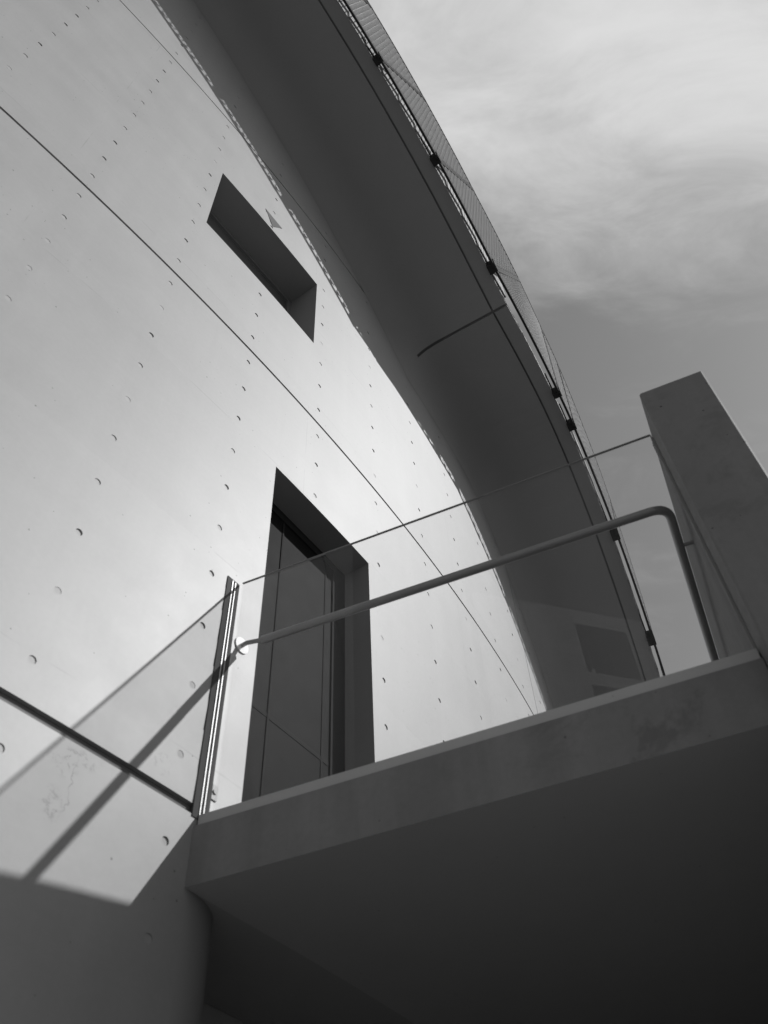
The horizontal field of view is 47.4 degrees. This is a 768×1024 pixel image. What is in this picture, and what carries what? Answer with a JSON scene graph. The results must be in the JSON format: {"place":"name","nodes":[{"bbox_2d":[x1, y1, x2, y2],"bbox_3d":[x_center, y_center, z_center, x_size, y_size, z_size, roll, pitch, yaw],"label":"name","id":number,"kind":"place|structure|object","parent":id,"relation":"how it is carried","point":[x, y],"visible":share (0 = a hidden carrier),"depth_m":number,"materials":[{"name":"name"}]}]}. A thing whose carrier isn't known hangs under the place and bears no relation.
{"place":"outdoors","nodes":[
{"label":"outdoors","id":0,"kind":"place"},
{"bbox_2d":[368,0,767,676],"label":"sky","id":1,"kind":"structure","parent":0,"point":[615,152],"materials":[{"name":"grey"}]},
{"label":"ground","id":2,"kind":"structure","parent":0,"visible":0},
{"bbox_2d":[0,0,552,1023],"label":"curved wall","id":3,"kind":"structure","parent":2,"relation":"on","point":[206,388],"depth_m":4.11,"materials":[{"name":"concrete"}]},
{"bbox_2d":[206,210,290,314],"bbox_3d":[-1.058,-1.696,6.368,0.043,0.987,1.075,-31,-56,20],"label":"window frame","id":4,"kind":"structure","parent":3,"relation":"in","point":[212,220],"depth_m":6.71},
{"bbox_2d":[266,209,281,228],"bbox_3d":[-0.858,-2.237,6.763,0.008,0.165,0.195,-31,-56,20],"label":"triangular patch","id":5,"kind":"object","parent":3,"relation":"attached to","point":[274,223],"visible":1,"depth_m":6.78,"materials":[{"name":"grey concrete"}]},
{"bbox_2d":[241,511,331,801],"bbox_3d":[-0.471,0.874,3.990,0.062,2.340,0.669,-29,-56,19],"label":"door leaf","id":6,"kind":"structure","parent":3,"relation":"in","point":[288,743],"depth_m":4.14,"materials":[{"name":"metal"}]},
{"bbox_2d":[193,0,664,708],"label":"roof overhang","id":7,"kind":"object","parent":3,"relation":"attached to","point":[339,98],"visible":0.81,"depth_m":8.44,"materials":[{"name":"concrete"}]},
{"bbox_2d":[184,649,767,1023],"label":"balcony","id":8,"kind":"structure","parent":3,"relation":"attached to","point":[601,859],"depth_m":2.69,"materials":[{"name":"concrete"}]},
{"bbox_2d":[190,435,759,819],"bbox_3d":[0.210,0.373,3.129,1.836,1.149,0.097,-19,-53,12],"label":"glass railing","id":9,"kind":"object","parent":8,"relation":"on","point":[206,791],"visible":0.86,"depth_m":3.22,"materials":[{"name":"glass"}]},
{"bbox_2d":[235,506,718,661],"bbox_3d":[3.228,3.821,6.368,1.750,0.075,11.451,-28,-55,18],"label":"handrail","id":10,"kind":"object","parent":9,"relation":"attached to","point":[242,644],"visible":0.94,"depth_m":3.36,"materials":[{"name":"metal"}]},
{"bbox_2d":[639,371,767,667],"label":"parapet wall","id":11,"kind":"structure","parent":8,"relation":"on","point":[719,474],"depth_m":2.83,"materials":[{"name":"concrete"}]}
]}

